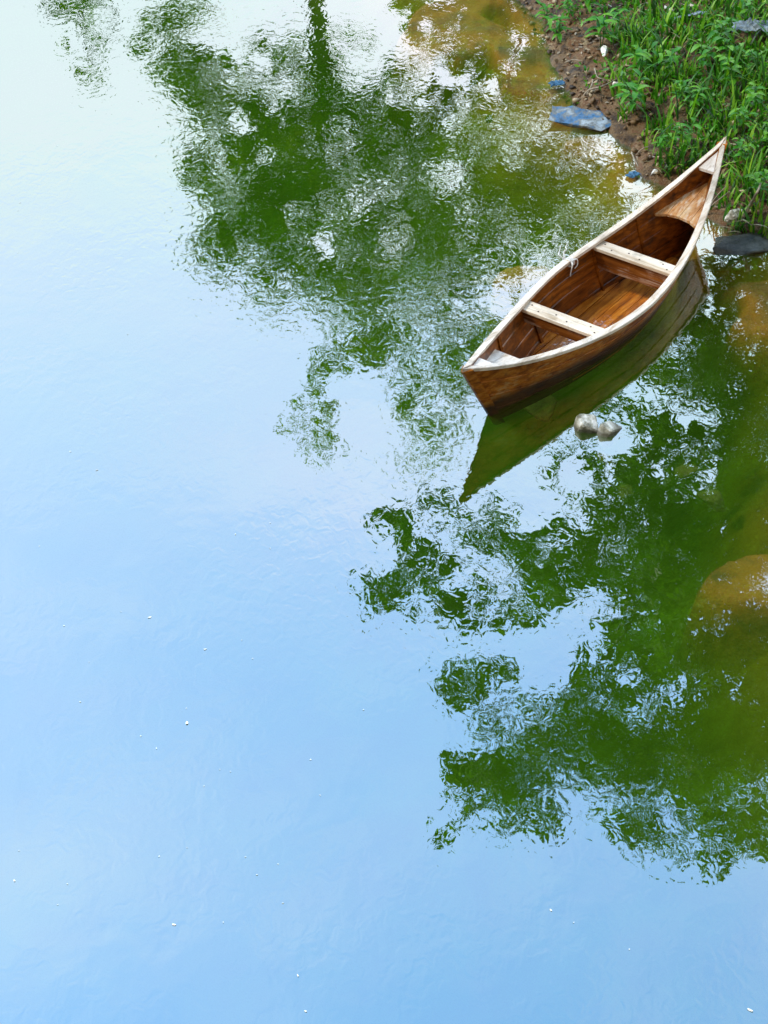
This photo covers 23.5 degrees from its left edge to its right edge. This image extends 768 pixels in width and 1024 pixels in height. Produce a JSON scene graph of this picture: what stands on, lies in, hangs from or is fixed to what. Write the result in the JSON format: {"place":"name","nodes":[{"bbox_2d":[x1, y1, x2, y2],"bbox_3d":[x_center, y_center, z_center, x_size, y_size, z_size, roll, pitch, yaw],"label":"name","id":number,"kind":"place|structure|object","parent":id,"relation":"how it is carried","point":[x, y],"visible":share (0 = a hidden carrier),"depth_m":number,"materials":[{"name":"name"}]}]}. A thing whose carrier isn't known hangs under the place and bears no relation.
{"place":"outdoors","nodes":[
{"label":"outdoors","id":0,"kind":"place"},
{"bbox_2d":[0,0,767,1023],"bbox_3d":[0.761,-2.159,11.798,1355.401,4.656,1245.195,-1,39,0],"label":"water","id":1,"kind":"structure","parent":0,"point":[462,722],"depth_m":12.04,"materials":[{"name":"liquid"}]},
{"bbox_2d":[485,115,492,123],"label":"stone","id":2,"kind":"object","parent":1,"relation":"on","point":[489,119],"visible":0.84,"depth_m":14.87,"materials":[{"name":"green stone"}]},
{"bbox_2d":[534,0,554,22],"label":"leafy weed","id":3,"kind":"object","parent":1,"relation":"on","point":[544,7],"visible":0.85,"depth_m":15.52,"materials":[{"name":"green plant"}]},
{"bbox_2d":[544,15,572,42],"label":"leafy weed","id":4,"kind":"object","parent":1,"relation":"on","point":[557,28],"visible":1,"depth_m":15.14,"materials":[{"name":"green plant"}]},
{"bbox_2d":[560,0,577,19],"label":"leafy weed","id":5,"kind":"object","parent":1,"relation":"on","point":[568,8],"visible":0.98,"depth_m":15.29,"materials":[{"name":"green plant"}]},
{"bbox_2d":[583,0,603,13],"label":"leafy weed","id":6,"kind":"object","parent":1,"relation":"on","point":[587,4],"visible":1,"depth_m":15.23,"materials":[{"name":"green plant"}]},
{"bbox_2d":[579,13,619,50],"bbox_3d":[1.761,-3.857,14.815,0.310,0.330,0.322,-32,48,-32],"label":"leafy weed","id":7,"kind":"object","parent":1,"relation":"on","point":[602,22],"visible":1,"depth_m":14.77,"materials":[{"name":"green plant"}]},
{"bbox_2d":[581,77,619,97],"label":"twig","id":8,"kind":"object","parent":1,"relation":"on","point":[585,93],"visible":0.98,"depth_m":14.38,"materials":[{"name":"wood"}]},
{"bbox_2d":[601,45,607,56],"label":"stone","id":9,"kind":"object","parent":1,"relation":"on","point":[604,48],"visible":1,"depth_m":14.74,"materials":[{"name":"white stone"}]},
{"bbox_2d":[610,8,628,24],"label":"leafy weed","id":10,"kind":"object","parent":1,"relation":"on","point":[618,13],"visible":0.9,"depth_m":15.01,"materials":[{"name":"green plant"}]},
{"bbox_2d":[609,69,651,111],"bbox_3d":[1.887,-3.158,14.012,0.340,0.336,0.314,-29,47,-30],"label":"leafy weed","id":11,"kind":"object","parent":1,"relation":"on","point":[634,87],"visible":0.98,"depth_m":13.95,"materials":[{"name":"green plant"}]},
{"bbox_2d":[621,41,657,75],"bbox_3d":[2.019,-3.502,14.363,0.302,0.298,0.279,13,41,17],"label":"leafy weed","id":12,"kind":"object","parent":1,"relation":"on","point":[639,53],"visible":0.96,"depth_m":14.30,"materials":[{"name":"green plant"}]},
{"bbox_2d":[517,0,767,253],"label":"grit","id":13,"kind":"object","parent":1,"relation":"on","point":[604,119],"visible":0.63,"depth_m":14.41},
{"bbox_2d":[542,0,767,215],"bbox_3d":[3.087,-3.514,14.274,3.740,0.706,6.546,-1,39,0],"label":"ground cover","id":14,"kind":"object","parent":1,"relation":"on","point":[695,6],"visible":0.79,"depth_m":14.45,"materials":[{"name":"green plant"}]},
{"bbox_2d":[553,0,767,223],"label":"leaf litter","id":15,"kind":"object","parent":1,"relation":"on","point":[585,29],"visible":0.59,"depth_m":14.95,"materials":[{"name":"plant"}]},
{"bbox_2d":[651,128,677,150],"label":"leafy weed","id":16,"kind":"object","parent":1,"relation":"on","point":[662,142],"visible":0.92,"depth_m":13.60,"materials":[{"name":"green plant"}]},
{"bbox_2d":[658,47,681,73],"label":"leafy weed","id":17,"kind":"object","parent":1,"relation":"on","point":[668,61],"visible":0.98,"depth_m":14.22,"materials":[{"name":"green plant"}]},
{"bbox_2d":[592,0,767,238],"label":"grass","id":18,"kind":"structure","parent":1,"relation":"on","point":[712,6],"depth_m":14.06,"materials":[{"name":"green plant"}]},
{"bbox_2d":[731,17,767,32],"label":"stone","id":19,"kind":"object","parent":18,"relation":"on","point":[743,25],"visible":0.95,"depth_m":14.48,"materials":[{"name":"grey stone"}]},
{"bbox_2d":[671,79,692,102],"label":"leafy weed","id":20,"kind":"object","parent":1,"relation":"on","point":[682,91],"visible":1,"depth_m":13.94,"materials":[{"name":"green plant"}]},
{"bbox_2d":[670,117,700,144],"bbox_3d":[2.198,-2.768,13.541,0.214,0.261,0.221,1,39,2],"label":"leafy weed","id":21,"kind":"object","parent":1,"relation":"on","point":[688,131],"visible":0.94,"depth_m":13.50,"materials":[{"name":"green plant"}]},
{"bbox_2d":[674,10,706,17],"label":"stone","id":22,"kind":"object","parent":1,"relation":"on","point":[698,12],"visible":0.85,"depth_m":14.95,"materials":[{"name":"stone"}]},
{"bbox_2d":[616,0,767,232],"bbox_3d":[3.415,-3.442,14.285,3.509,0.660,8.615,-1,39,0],"label":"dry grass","id":23,"kind":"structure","parent":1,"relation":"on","point":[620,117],"depth_m":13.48,"materials":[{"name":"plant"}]},
{"bbox_2d":[680,85,708,105],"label":"leafy weed","id":24,"kind":"object","parent":1,"relation":"on","point":[698,97],"visible":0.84,"depth_m":13.86,"materials":[{"name":"green plant"}]},
{"bbox_2d":[691,38,719,75],"bbox_3d":[2.466,-3.494,14.304,0.154,0.309,0.271,-24,45,-26],"label":"leafy weed","id":25,"kind":"object","parent":1,"relation":"on","point":[702,58],"visible":0.97,"depth_m":14.26,"materials":[{"name":"green plant"}]},
{"bbox_2d":[711,186,725,204],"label":"twig","id":26,"kind":"object","parent":1,"relation":"on","point":[718,194],"visible":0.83,"depth_m":13.03,"materials":[{"name":"wood"}]},
{"bbox_2d":[704,14,738,47],"bbox_3d":[2.642,-3.738,14.472,0.270,0.297,0.265,-3,39,-2],"label":"leafy weed","id":27,"kind":"object","parent":1,"relation":"on","point":[721,25],"visible":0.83,"depth_m":14.43,"materials":[{"name":"green plant"}]},
{"bbox_2d":[713,54,742,88],"bbox_3d":[2.612,-3.335,14.034,0.202,0.332,0.213,-4,39,-4],"label":"leafy weed","id":28,"kind":"object","parent":1,"relation":"on","point":[724,64],"visible":0.93,"depth_m":14.00,"materials":[{"name":"green plant"}]},
{"bbox_2d":[712,36,745,68],"bbox_3d":[2.684,-3.543,14.330,0.276,0.294,0.286,11,41,14],"label":"leafy weed","id":29,"kind":"object","parent":1,"relation":"on","point":[732,48],"visible":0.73,"depth_m":14.29,"materials":[{"name":"green plant"}]},
{"bbox_2d":[724,209,743,223],"bbox_3d":[2.471,-2.074,12.986,0.162,0.106,0.082,-7,44,-25],"label":"stone","id":30,"kind":"object","parent":1,"relation":"on","point":[731,215],"visible":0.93,"depth_m":12.95,"materials":[{"name":"beige stone"}]},
{"bbox_2d":[712,232,767,260],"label":"stone","id":31,"kind":"object","parent":1,"relation":"on","point":[741,245],"visible":1,"depth_m":12.75,"materials":[{"name":"grey stone"}]},
{"bbox_2d":[728,106,758,133],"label":"leafy weed","id":32,"kind":"object","parent":1,"relation":"on","point":[741,110],"visible":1,"depth_m":13.55,"materials":[{"name":"green plant"}]},
{"bbox_2d":[733,137,754,167],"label":"leafy weed","id":33,"kind":"object","parent":1,"relation":"on","point":[739,143],"visible":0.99,"depth_m":13.20,"materials":[{"name":"green plant"}]},
{"bbox_2d":[738,0,756,15],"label":"leafy weed","id":34,"kind":"object","parent":1,"relation":"on","point":[747,4],"visible":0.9,"depth_m":14.73,"materials":[{"name":"green plant"}]},
{"bbox_2d":[741,183,761,218],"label":"twig","id":35,"kind":"object","parent":1,"relation":"on","point":[751,203],"visible":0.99,"depth_m":12.86,"materials":[{"name":"brown wood"}]},
{"bbox_2d":[743,48,767,71],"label":"leafy weed","id":36,"kind":"object","parent":1,"relation":"on","point":[747,53],"visible":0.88,"depth_m":14.16,"materials":[{"name":"green plant"}]},
{"bbox_2d":[746,82,765,106],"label":"leafy weed","id":37,"kind":"object","parent":1,"relation":"on","point":[752,93],"visible":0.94,"depth_m":13.72,"materials":[{"name":"green plant"}]},
{"bbox_2d":[744,169,767,199],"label":"leafy weed","id":38,"kind":"object","parent":1,"relation":"on","point":[756,175],"visible":1,"depth_m":12.85,"materials":[{"name":"green plant"}]},
{"bbox_2d":[758,122,767,152],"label":"leafy weed","id":39,"kind":"object","parent":1,"relation":"on","point":[765,137],"visible":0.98,"depth_m":13.33,"materials":[{"name":"green plant"}]},
{"bbox_3d":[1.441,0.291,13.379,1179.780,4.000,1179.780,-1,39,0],"label":"water","id":40,"kind":"structure","parent":0,"visible":0},
{"bbox_2d":[524,396,556,422],"bbox_3d":[1.005,-0.667,11.971,0.197,0.114,0.231,15,42,19],"label":"stone","id":41,"kind":"object","parent":40,"relation":"in","point":[542,410],"visible":0.73,"depth_m":11.93,"materials":[{"name":"green stone"}]},
{"bbox_2d":[548,80,564,86],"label":"stone","id":42,"kind":"object","parent":40,"relation":"on","point":[556,83],"visible":1,"depth_m":14.69,"materials":[{"name":"blue stone"}]},
{"bbox_2d":[547,105,609,129],"bbox_3d":[1.540,-3.025,14.237,0.571,0.074,0.267,9,48,8],"label":"stone","id":43,"kind":"object","parent":40,"relation":"in","point":[574,117],"visible":1,"depth_m":14.22,"materials":[{"name":"blue stone"}]},
{"bbox_2d":[572,414,598,440],"bbox_3d":[1.218,-0.511,11.227,0.142,0.184,0.123,4,64,-12],"label":"stone","id":44,"kind":"object","parent":40,"relation":"in","point":[585,427],"visible":1,"depth_m":11.17,"materials":[{"name":"grey stone"}]},
{"bbox_2d":[461,136,726,424],"bbox_3d":[1.409,-1.467,11.946,0.743,0.758,3.193,25,46,28],"label":"rowing boat","id":45,"kind":"object","parent":40,"relation":"on","point":[557,328],"visible":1,"depth_m":12.13,"materials":[{"name":"brown wood"}]},
{"bbox_2d":[558,242,577,276],"bbox_3d":[1.216,-1.675,12.212,0.116,0.168,0.154,-32,48,-32],"label":"rope","id":46,"kind":"object","parent":45,"relation":"attached to","point":[571,260],"visible":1,"depth_m":12.19,"materials":[{"name":"white fabric"}]},
{"bbox_2d":[595,451,613,464],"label":"stone","id":47,"kind":"object","parent":40,"relation":"in","point":[606,458],"visible":1,"depth_m":11.13,"materials":[{"name":"grey stone"}]},
{"bbox_2d":[595,420,621,447],"bbox_3d":[1.348,-0.471,11.192,0.114,0.144,0.150,47,35,17],"label":"stone","id":48,"kind":"object","parent":40,"relation":"in","point":[608,433],"visible":1,"depth_m":11.14,"materials":[{"name":"grey stone"}]},
{"bbox_2d":[607,483,632,501],"bbox_3d":[1.426,-0.126,11.215,0.172,0.090,0.135,5,40,8],"label":"stone","id":49,"kind":"object","parent":40,"relation":"in","point":[626,489],"visible":1,"depth_m":11.18,"materials":[{"name":"green stone"}]},
{"bbox_2d":[625,170,640,178],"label":"stone","id":50,"kind":"object","parent":40,"relation":"on","point":[632,174],"visible":1,"depth_m":13.56,"materials":[{"name":"blue stone"}]},
{"bbox_2d":[674,464,699,478],"bbox_3d":[1.836,-0.246,11.269,0.156,0.085,0.119,-19,42,-20],"label":"stone","id":51,"kind":"object","parent":40,"relation":"in","point":[684,471],"visible":1,"depth_m":11.23,"materials":[{"name":"green stone"}]},
{"bbox_2d":[696,489,724,512],"bbox_3d":[1.985,-0.077,11.091,0.124,0.093,0.214,-21,43,-23],"label":"stone","id":52,"kind":"object","parent":40,"relation":"in","point":[713,499],"visible":1,"depth_m":11.06,"materials":[{"name":"green stone"}]}
]}

